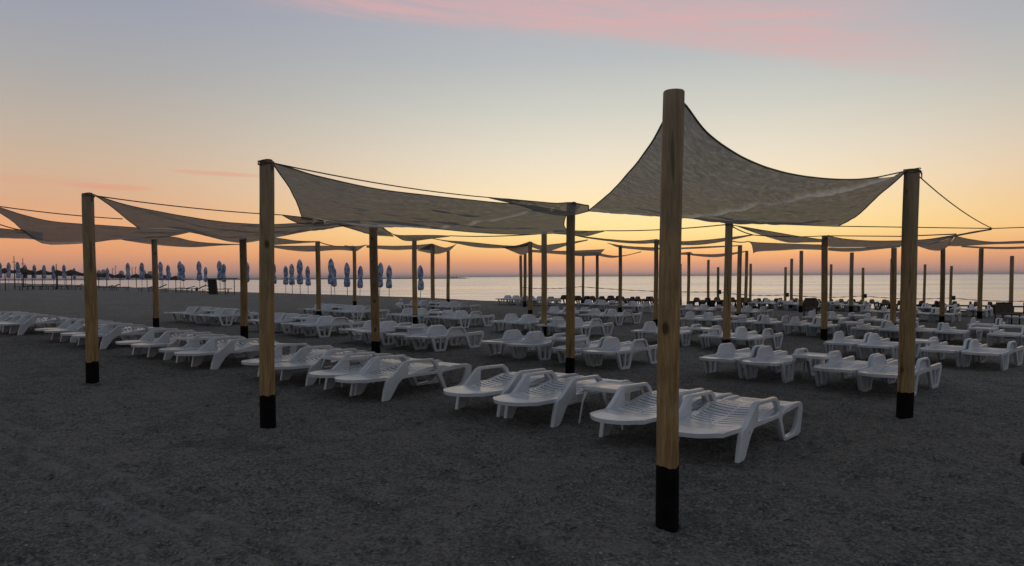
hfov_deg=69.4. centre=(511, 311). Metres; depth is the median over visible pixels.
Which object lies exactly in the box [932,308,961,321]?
sun lounger
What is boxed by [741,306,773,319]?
sun lounger
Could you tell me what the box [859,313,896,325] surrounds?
sun lounger
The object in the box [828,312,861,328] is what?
sun lounger
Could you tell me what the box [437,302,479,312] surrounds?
sun lounger
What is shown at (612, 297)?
sun lounger
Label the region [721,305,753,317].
sun lounger
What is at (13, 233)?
shade sail
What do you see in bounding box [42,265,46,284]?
closed parasol
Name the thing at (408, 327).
side table
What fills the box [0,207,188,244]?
shade sail
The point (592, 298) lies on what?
sun lounger
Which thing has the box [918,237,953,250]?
shade sail
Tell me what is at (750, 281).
sail post
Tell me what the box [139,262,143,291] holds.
closed parasol
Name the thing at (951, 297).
sail post
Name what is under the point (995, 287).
sea
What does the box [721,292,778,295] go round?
barrier tape
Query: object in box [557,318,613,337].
sun lounger
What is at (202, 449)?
beach sand
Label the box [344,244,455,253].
shade sail
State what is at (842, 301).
sun lounger
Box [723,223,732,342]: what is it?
sail post
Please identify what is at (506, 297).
sun lounger
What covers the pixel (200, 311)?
sun lounger
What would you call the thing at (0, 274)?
closed parasol
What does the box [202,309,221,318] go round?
side table
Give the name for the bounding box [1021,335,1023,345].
sun lounger
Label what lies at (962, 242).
shade sail
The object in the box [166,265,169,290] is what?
closed parasol
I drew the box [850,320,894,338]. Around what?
sun lounger
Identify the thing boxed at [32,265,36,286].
closed parasol
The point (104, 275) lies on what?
thatched parasol
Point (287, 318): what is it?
sun lounger
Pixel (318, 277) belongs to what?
sail post
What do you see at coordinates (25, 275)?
closed parasol
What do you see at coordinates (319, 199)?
shade sail
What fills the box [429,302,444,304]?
side table
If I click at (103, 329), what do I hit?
sun lounger
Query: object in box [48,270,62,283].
thatched parasol
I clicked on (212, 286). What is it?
beach hut
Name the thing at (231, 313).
sun lounger
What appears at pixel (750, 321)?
sun lounger
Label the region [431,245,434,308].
sail post
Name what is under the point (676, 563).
pebbles
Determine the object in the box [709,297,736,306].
sun lounger
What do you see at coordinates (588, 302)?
sun lounger
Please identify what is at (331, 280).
closed parasol
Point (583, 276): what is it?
sail post
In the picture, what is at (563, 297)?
sun lounger
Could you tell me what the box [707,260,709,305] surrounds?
sail post
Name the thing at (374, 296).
sail post
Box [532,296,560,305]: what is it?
sun lounger
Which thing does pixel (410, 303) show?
sun lounger
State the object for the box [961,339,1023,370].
sun lounger
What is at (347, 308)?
sun lounger
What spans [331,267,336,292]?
closed parasol
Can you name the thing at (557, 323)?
sun lounger
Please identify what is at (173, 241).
shade sail
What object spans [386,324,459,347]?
sun lounger
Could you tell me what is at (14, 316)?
side table
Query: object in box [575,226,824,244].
shade sail
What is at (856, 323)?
side table
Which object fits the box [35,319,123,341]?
sun lounger
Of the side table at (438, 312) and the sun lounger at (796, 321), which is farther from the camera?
the side table at (438, 312)
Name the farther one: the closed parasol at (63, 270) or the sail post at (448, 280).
the closed parasol at (63, 270)
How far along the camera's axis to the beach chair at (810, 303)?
29.22 m
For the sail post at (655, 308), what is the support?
on the beach sand
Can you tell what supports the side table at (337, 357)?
on the beach sand
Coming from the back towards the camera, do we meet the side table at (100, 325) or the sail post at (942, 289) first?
the sail post at (942, 289)
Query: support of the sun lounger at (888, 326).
on the beach sand
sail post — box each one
[81,192,98,383]
[151,239,158,326]
[239,239,247,338]
[258,159,275,428]
[315,241,320,315]
[352,251,356,305]
[369,227,379,352]
[412,241,417,323]
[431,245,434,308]
[446,251,449,301]
[519,255,522,297]
[523,253,526,306]
[528,242,532,314]
[541,234,546,335]
[565,202,575,373]
[582,256,583,297]
[595,255,598,306]
[618,247,621,312]
[653,241,658,326]
[655,88,684,532]
[680,264,681,304]
[687,254,689,303]
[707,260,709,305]
[717,267,720,304]
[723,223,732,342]
[736,245,741,314]
[744,251,747,305]
[749,264,751,299]
[784,267,788,300]
[790,259,792,307]
[799,251,802,311]
[820,236,827,339]
[829,264,831,303]
[849,252,853,311]
[861,268,866,304]
[890,248,896,324]
[890,259,890,297]
[896,168,922,418]
[923,264,925,300]
[939,249,944,322]
[949,266,955,311]
[977,248,983,318]
[1009,256,1013,303]
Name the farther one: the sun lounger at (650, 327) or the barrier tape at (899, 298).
the barrier tape at (899, 298)
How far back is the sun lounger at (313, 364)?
11.11 m
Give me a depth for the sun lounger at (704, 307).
29.15 m
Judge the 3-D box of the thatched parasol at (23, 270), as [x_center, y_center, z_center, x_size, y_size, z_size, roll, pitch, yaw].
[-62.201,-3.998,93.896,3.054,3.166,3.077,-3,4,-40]
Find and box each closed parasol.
[0,263,1,291]
[6,262,10,279]
[15,262,20,285]
[23,265,27,287]
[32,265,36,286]
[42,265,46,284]
[51,265,55,281]
[62,265,65,289]
[106,268,108,279]
[125,262,130,291]
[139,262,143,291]
[158,262,162,292]
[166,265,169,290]
[177,261,182,292]
[181,264,185,284]
[196,261,201,293]
[204,267,207,284]
[217,261,222,293]
[221,264,225,281]
[247,262,249,281]
[274,263,276,283]
[283,266,288,284]
[289,264,294,293]
[297,259,302,296]
[305,266,310,285]
[328,258,334,297]
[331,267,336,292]
[344,262,349,296]
[357,266,362,287]
[378,262,383,296]
[386,265,391,295]
[417,265,423,296]
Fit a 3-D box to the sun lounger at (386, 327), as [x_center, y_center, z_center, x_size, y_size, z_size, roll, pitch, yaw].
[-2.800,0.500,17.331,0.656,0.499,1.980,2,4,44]
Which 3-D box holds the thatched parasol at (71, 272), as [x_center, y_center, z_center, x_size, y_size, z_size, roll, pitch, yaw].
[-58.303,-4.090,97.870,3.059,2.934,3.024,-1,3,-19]
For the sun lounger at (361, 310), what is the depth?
25.65 m
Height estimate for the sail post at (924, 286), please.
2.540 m
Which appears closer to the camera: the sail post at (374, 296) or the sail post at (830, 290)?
the sail post at (374, 296)
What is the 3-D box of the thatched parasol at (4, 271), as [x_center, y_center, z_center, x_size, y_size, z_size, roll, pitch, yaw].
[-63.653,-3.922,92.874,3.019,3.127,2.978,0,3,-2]
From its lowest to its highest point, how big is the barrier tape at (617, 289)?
0.326 m
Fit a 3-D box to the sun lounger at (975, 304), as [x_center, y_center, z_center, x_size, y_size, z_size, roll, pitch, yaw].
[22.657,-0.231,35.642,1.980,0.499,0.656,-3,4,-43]
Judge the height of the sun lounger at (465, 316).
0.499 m
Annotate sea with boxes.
[0,274,1023,311]
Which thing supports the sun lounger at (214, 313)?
on the beach sand
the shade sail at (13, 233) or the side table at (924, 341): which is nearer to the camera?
the side table at (924, 341)
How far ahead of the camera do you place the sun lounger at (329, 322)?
19.14 m
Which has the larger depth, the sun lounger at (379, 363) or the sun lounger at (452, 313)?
the sun lounger at (452, 313)
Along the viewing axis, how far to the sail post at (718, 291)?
37.48 m
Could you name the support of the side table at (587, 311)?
on the beach sand
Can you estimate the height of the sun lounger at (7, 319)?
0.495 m
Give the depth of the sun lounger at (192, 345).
13.45 m
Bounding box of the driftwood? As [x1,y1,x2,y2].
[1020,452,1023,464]
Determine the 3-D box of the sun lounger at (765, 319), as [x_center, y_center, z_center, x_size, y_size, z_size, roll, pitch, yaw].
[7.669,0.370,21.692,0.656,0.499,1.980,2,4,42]
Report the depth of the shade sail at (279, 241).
29.10 m
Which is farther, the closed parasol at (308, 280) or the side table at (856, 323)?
the closed parasol at (308, 280)
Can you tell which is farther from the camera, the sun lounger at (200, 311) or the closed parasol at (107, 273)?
the closed parasol at (107, 273)
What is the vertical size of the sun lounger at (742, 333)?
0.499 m
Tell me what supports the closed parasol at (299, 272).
on the beach sand
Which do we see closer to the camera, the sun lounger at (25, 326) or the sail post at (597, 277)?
the sun lounger at (25, 326)
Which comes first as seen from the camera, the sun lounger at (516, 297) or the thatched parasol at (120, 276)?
the sun lounger at (516, 297)
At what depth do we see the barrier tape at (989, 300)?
34.91 m
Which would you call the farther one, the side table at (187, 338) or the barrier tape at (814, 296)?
the barrier tape at (814, 296)
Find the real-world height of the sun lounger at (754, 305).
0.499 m
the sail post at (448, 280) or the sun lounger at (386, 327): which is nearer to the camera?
the sun lounger at (386, 327)
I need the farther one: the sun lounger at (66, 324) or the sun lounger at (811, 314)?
the sun lounger at (811, 314)
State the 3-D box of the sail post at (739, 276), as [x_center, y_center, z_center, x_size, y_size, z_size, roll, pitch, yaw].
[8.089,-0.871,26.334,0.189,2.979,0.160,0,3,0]
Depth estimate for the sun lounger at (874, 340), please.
15.02 m
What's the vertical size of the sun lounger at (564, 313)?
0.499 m
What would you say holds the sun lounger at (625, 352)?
on the beach sand
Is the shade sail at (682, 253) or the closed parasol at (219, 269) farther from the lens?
the closed parasol at (219, 269)
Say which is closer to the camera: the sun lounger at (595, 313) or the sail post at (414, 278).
the sail post at (414, 278)
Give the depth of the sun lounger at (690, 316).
23.41 m
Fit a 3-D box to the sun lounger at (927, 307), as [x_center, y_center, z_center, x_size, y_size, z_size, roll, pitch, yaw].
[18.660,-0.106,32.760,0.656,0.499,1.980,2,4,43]
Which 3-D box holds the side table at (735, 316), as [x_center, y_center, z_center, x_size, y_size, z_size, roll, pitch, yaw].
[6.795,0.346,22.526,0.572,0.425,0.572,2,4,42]
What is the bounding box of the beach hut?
[205,278,237,294]
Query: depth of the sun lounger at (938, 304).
35.99 m
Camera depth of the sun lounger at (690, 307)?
29.77 m
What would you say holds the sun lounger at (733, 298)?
on the beach sand
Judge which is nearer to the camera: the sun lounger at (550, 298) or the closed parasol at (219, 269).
the sun lounger at (550, 298)
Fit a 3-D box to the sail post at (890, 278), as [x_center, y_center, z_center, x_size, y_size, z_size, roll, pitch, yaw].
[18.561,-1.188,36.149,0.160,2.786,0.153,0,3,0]
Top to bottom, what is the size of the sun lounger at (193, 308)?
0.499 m
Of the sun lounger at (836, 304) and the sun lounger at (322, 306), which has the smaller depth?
the sun lounger at (322, 306)
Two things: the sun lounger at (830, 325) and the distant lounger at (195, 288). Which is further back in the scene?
the distant lounger at (195, 288)
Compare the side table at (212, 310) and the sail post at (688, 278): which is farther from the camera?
the sail post at (688, 278)
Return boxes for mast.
[56,264,61,288]
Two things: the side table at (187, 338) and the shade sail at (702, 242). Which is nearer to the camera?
the side table at (187, 338)
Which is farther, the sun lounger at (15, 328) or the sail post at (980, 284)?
the sail post at (980, 284)
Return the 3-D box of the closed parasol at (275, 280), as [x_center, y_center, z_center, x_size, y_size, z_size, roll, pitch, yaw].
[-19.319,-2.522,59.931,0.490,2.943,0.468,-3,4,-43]
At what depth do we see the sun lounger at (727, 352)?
12.48 m
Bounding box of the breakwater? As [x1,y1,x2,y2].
[163,277,469,279]
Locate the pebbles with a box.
[0,344,1023,565]
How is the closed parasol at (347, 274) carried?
on the beach sand
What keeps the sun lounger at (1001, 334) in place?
on the beach sand
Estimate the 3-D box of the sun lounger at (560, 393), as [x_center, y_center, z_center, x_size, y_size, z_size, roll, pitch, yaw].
[0.570,0.980,8.712,0.744,0.495,2.065,2,3,40]
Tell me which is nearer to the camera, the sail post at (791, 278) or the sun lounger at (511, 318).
the sun lounger at (511, 318)
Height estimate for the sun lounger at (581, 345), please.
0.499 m
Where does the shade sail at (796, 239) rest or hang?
attached to the sail post at (824, 285)
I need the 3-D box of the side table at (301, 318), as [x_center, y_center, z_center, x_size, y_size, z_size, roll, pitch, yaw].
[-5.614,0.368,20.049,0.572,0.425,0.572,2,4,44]
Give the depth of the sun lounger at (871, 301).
37.82 m
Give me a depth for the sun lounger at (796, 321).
21.03 m
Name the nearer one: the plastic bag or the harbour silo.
the plastic bag
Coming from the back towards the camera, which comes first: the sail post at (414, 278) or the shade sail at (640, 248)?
the shade sail at (640, 248)
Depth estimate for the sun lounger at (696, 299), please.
38.16 m
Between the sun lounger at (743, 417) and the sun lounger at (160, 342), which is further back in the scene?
the sun lounger at (160, 342)
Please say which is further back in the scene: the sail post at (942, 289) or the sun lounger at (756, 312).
the sun lounger at (756, 312)
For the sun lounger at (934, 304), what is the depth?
36.06 m
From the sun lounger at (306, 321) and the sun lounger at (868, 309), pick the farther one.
the sun lounger at (868, 309)
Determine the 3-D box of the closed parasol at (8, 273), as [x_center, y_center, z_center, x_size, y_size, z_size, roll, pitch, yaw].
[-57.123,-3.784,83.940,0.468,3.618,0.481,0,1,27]
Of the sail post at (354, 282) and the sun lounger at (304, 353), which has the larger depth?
the sail post at (354, 282)
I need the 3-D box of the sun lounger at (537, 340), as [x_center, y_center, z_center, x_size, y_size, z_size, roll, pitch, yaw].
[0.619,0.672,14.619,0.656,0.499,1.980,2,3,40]
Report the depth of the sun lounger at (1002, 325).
21.09 m
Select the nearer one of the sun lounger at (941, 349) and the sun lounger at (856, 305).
the sun lounger at (941, 349)
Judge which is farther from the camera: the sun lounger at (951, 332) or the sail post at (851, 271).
the sail post at (851, 271)
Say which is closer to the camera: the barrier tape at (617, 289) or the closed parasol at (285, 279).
the barrier tape at (617, 289)
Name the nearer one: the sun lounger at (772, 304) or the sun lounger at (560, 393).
the sun lounger at (560, 393)
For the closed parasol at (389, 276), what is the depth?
55.82 m
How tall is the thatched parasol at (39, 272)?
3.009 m
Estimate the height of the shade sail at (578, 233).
0.101 m
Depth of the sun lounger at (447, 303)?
30.60 m
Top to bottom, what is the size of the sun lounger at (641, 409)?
0.495 m
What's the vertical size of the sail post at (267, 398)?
3.062 m
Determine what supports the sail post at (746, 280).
on the beach sand
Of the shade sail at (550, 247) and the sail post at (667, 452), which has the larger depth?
the shade sail at (550, 247)
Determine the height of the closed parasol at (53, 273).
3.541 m
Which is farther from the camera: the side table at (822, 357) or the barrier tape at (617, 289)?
the barrier tape at (617, 289)
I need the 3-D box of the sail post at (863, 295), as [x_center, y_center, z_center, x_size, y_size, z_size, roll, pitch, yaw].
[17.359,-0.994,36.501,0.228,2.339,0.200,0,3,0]
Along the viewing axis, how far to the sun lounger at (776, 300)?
38.15 m
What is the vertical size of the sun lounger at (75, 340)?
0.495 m
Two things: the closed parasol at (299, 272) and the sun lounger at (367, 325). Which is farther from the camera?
the closed parasol at (299, 272)
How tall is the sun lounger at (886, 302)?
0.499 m
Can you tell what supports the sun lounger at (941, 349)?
on the beach sand
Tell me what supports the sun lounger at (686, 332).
on the beach sand
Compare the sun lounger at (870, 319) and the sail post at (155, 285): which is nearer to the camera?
the sail post at (155, 285)
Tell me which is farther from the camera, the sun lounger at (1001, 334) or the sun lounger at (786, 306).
the sun lounger at (786, 306)
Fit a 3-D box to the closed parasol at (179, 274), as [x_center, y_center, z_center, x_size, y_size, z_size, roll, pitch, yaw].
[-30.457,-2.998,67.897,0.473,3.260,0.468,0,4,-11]
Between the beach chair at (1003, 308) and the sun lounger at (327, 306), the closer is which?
the beach chair at (1003, 308)
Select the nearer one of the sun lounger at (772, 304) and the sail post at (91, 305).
the sail post at (91, 305)
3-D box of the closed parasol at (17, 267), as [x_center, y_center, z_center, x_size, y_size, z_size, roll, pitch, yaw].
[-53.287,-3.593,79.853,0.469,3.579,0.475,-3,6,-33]
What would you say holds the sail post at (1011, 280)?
on the beach sand
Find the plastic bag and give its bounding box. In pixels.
[395,299,402,309]
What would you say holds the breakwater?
in the sea
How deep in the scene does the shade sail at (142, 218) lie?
14.53 m
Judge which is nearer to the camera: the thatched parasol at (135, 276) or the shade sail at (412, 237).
the shade sail at (412, 237)
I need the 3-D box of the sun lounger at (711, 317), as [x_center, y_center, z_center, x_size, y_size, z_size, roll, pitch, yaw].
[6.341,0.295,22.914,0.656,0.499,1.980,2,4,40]
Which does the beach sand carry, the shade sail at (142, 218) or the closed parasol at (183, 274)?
the closed parasol at (183, 274)
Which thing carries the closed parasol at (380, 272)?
on the beach sand
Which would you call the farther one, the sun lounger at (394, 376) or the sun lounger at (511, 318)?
the sun lounger at (511, 318)
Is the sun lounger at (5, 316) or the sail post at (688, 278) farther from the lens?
the sail post at (688, 278)
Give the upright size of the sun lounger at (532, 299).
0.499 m
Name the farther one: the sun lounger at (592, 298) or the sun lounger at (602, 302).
the sun lounger at (592, 298)
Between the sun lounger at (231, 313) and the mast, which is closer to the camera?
the sun lounger at (231, 313)
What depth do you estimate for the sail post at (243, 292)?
17.32 m
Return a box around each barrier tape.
[581,286,653,291]
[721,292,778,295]
[790,295,857,297]
[867,296,939,298]
[956,298,1023,301]
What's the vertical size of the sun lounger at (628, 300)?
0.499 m
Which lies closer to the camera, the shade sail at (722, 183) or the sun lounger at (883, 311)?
the shade sail at (722, 183)
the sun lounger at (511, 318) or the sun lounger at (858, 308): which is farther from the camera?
the sun lounger at (858, 308)
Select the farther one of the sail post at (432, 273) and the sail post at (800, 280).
the sail post at (800, 280)
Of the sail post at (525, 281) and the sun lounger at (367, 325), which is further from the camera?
the sail post at (525, 281)
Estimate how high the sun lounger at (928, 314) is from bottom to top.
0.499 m
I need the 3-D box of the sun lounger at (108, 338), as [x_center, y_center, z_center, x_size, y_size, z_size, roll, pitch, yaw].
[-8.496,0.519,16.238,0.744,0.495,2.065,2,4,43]
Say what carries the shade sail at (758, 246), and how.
attached to the sail post at (739, 276)
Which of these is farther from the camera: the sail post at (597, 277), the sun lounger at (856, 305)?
the sail post at (597, 277)
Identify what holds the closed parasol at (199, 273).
on the beach sand
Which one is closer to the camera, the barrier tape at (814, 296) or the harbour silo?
the barrier tape at (814, 296)
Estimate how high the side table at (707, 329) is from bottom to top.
0.425 m
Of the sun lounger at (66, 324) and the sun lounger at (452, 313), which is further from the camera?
the sun lounger at (452, 313)
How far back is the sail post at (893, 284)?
21.24 m
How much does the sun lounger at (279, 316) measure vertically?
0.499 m
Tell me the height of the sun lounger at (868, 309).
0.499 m
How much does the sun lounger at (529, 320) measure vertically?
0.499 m
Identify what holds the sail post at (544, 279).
on the beach sand
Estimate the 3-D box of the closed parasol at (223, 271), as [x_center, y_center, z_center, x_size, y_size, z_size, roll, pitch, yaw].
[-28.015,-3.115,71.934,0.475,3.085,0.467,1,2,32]
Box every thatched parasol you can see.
[1,268,14,289]
[13,268,34,289]
[29,270,50,288]
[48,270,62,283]
[58,270,83,288]
[97,273,116,287]
[110,274,125,286]
[131,274,138,287]
[137,274,151,286]
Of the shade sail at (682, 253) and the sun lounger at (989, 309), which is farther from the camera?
the shade sail at (682, 253)
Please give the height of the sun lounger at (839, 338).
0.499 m
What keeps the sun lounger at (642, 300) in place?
on the beach sand
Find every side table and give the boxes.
[9,315,37,328]
[83,324,115,341]
[176,336,215,361]
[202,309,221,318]
[290,317,317,332]
[319,353,373,387]
[392,325,424,345]
[427,311,451,324]
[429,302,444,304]
[537,318,562,334]
[550,336,587,356]
[577,309,597,316]
[579,380,644,429]
[690,327,721,346]
[722,315,747,329]
[790,352,838,384]
[837,321,864,335]
[848,314,869,321]
[915,338,937,360]
[968,327,998,345]
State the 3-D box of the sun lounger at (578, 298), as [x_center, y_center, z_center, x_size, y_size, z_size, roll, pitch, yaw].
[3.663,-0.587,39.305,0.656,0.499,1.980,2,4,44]
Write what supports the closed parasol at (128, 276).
on the beach sand
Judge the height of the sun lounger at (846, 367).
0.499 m
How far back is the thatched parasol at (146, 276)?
109.05 m
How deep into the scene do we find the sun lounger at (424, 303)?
31.07 m
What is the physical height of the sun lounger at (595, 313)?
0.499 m
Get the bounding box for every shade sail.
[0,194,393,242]
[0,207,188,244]
[0,228,32,238]
[95,164,587,234]
[123,236,238,246]
[274,104,1023,228]
[274,238,353,251]
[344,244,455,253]
[388,231,523,240]
[432,238,529,254]
[531,239,603,255]
[558,224,724,235]
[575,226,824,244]
[575,251,746,257]
[608,243,739,250]
[732,241,896,252]
[733,225,823,242]
[823,229,991,247]
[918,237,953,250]
[948,236,1023,248]
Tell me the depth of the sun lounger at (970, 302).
35.58 m
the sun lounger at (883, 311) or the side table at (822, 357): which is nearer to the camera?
the side table at (822, 357)
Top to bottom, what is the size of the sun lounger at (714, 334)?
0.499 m
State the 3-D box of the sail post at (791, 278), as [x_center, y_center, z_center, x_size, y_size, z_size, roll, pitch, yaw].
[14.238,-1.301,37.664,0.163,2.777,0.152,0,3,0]
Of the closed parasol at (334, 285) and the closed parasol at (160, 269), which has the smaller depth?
the closed parasol at (334, 285)
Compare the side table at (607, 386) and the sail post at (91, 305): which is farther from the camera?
the sail post at (91, 305)
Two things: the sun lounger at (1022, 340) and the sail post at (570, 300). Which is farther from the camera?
the sun lounger at (1022, 340)
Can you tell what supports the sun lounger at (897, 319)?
on the beach sand
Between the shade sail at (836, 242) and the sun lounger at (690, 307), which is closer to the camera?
the shade sail at (836, 242)
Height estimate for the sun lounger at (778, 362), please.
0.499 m
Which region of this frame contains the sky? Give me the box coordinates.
[0,0,1023,278]
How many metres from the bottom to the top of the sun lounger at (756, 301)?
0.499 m
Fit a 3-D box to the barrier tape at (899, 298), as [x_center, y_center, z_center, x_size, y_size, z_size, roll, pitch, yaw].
[19.223,-0.686,36.015,3.902,0.185,0.052,0,3,15]
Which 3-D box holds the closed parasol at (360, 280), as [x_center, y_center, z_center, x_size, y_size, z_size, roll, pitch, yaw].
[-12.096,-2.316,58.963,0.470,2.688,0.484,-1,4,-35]
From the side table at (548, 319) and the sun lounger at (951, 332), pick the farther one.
the side table at (548, 319)
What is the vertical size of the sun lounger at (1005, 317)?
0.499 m
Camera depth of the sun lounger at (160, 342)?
14.12 m
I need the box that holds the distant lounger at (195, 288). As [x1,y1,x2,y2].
[185,285,206,292]
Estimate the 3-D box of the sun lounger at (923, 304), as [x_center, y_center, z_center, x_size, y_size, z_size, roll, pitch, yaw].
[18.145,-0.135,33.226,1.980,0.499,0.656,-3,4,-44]
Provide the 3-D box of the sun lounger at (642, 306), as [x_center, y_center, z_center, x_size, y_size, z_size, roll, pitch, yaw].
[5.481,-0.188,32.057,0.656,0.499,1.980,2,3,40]
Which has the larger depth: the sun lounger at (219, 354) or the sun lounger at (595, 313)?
the sun lounger at (595, 313)
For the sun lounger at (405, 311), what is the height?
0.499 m
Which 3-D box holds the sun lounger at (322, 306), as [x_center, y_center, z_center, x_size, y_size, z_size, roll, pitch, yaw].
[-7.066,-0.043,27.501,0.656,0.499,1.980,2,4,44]
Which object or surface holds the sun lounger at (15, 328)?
on the beach sand
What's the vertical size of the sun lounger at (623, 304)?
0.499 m
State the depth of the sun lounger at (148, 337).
14.68 m
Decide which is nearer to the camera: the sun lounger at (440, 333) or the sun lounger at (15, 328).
the sun lounger at (440, 333)
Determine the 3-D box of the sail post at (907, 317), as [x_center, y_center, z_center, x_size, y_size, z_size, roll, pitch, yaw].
[4.630,-0.077,8.642,0.223,3.163,0.189,0,3,0]
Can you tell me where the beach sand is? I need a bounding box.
[0,283,1023,565]
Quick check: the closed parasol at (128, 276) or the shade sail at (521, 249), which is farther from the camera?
the closed parasol at (128, 276)
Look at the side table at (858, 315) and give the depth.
23.66 m
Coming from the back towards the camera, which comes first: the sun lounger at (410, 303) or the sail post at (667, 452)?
the sun lounger at (410, 303)
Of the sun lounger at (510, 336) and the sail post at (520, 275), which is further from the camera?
the sail post at (520, 275)
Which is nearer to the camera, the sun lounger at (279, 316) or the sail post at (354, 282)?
the sun lounger at (279, 316)
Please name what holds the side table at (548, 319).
on the beach sand
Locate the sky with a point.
(168, 102)
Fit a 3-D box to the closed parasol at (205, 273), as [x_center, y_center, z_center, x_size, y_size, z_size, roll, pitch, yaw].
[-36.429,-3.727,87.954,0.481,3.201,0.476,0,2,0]
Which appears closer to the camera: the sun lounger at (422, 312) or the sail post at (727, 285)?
the sail post at (727, 285)
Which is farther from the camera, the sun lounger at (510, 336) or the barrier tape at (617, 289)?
the barrier tape at (617, 289)
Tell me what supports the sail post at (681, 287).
on the beach sand
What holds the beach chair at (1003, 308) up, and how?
on the beach sand
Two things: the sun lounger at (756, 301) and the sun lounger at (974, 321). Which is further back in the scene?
the sun lounger at (756, 301)
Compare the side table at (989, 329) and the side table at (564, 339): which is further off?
the side table at (989, 329)
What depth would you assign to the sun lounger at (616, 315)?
24.60 m
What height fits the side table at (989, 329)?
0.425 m
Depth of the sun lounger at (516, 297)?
39.12 m
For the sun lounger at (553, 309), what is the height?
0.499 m
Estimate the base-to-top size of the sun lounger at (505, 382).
0.495 m
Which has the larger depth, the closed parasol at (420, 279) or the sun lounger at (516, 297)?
the closed parasol at (420, 279)
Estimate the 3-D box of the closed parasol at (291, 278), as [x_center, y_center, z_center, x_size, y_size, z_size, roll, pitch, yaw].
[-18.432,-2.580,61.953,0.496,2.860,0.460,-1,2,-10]
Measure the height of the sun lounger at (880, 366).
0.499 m
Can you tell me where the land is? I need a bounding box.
[0,278,192,280]
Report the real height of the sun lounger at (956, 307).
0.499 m
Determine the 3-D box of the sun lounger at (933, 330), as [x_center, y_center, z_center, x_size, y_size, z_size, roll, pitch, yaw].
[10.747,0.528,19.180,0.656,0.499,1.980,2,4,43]
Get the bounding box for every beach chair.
[802,298,820,318]
[993,302,1021,324]
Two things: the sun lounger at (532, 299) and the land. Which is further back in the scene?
the land
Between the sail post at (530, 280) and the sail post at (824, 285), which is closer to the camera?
the sail post at (824, 285)
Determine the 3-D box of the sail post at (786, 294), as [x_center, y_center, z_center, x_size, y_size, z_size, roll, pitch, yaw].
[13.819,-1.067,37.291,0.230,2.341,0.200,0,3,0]
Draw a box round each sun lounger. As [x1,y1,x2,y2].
[0,311,56,327]
[0,313,62,330]
[0,314,76,333]
[0,315,84,334]
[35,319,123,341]
[44,320,143,342]
[60,322,163,344]
[72,323,177,348]
[115,328,227,355]
[131,330,245,359]
[158,334,278,364]
[163,306,216,321]
[174,337,296,369]
[175,307,236,322]
[189,308,254,324]
[200,309,258,325]
[241,343,367,379]
[248,312,312,330]
[274,313,327,332]
[275,346,391,385]
[280,315,347,334]
[293,316,365,337]
[297,303,338,315]
[306,304,355,316]
[309,352,442,395]
[324,305,370,318]
[334,357,471,401]
[335,306,389,320]
[339,320,405,341]
[355,321,428,345]
[386,308,432,322]
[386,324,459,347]
[398,300,437,309]
[399,309,451,324]
[404,325,483,351]
[407,300,446,310]
[424,310,476,326]
[426,301,467,311]
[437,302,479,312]
[440,311,494,327]
[443,364,579,416]
[481,330,559,357]
[490,314,539,330]
[493,370,631,426]
[495,295,517,304]
[504,295,535,304]
[506,332,581,360]
[507,315,564,331]
[519,296,549,305]
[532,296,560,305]
[536,317,589,335]
[538,306,580,317]
[552,335,630,365]
[554,295,582,303]
[554,307,598,320]
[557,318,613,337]
[575,296,593,302]
[577,299,607,309]
[578,308,623,322]
[582,296,610,301]
[583,337,656,369]
[590,300,622,310]
[590,382,732,436]
[596,309,641,325]
[606,295,629,302]
[609,301,641,311]
[616,296,639,303]
[623,301,652,312]
[631,296,653,303]
[631,321,687,341]
[654,324,711,346]
[679,390,802,462]
[680,304,711,316]
[680,312,715,326]
[690,297,714,306]
[693,304,722,316]
[697,312,737,329]
[698,325,753,347]
[699,343,781,378]
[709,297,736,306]
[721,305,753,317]
[731,297,750,306]
[731,314,772,330]
[731,327,782,349]
[740,346,821,382]
[741,298,760,307]
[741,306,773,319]
[747,299,773,307]
[753,315,795,332]
[761,299,786,308]
[763,298,782,307]
[783,300,806,310]
[783,317,820,335]
[801,311,837,323]
[808,318,853,335]
[812,350,893,389]
[824,331,882,358]
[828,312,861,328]
[831,300,854,310]
[835,299,859,308]
[844,299,867,309]
[846,301,870,310]
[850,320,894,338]
[857,333,920,359]
[857,354,941,395]
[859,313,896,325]
[860,306,889,318]
[868,299,888,309]
[878,321,923,338]
[879,307,899,318]
[880,300,899,310]
[883,314,918,324]
[916,303,927,312]
[916,308,937,321]
[916,321,948,340]
[919,337,981,366]
[920,300,939,306]
[921,303,946,312]
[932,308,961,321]
[935,301,959,308]
[935,323,982,343]
[950,304,974,315]
[954,301,971,307]
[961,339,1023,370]
[967,317,1000,334]
[968,305,992,316]
[971,301,994,311]
[987,325,1023,346]
[998,318,1023,331]
[1003,315,1023,323]
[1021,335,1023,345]
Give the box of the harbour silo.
[101,269,105,279]
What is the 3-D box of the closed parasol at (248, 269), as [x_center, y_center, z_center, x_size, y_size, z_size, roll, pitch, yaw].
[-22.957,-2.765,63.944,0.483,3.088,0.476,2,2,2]
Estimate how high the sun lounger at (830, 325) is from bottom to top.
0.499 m
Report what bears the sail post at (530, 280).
on the beach sand
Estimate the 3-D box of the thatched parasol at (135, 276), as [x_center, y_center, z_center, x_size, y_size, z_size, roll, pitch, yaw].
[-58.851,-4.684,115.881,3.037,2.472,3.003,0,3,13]
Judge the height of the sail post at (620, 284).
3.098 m

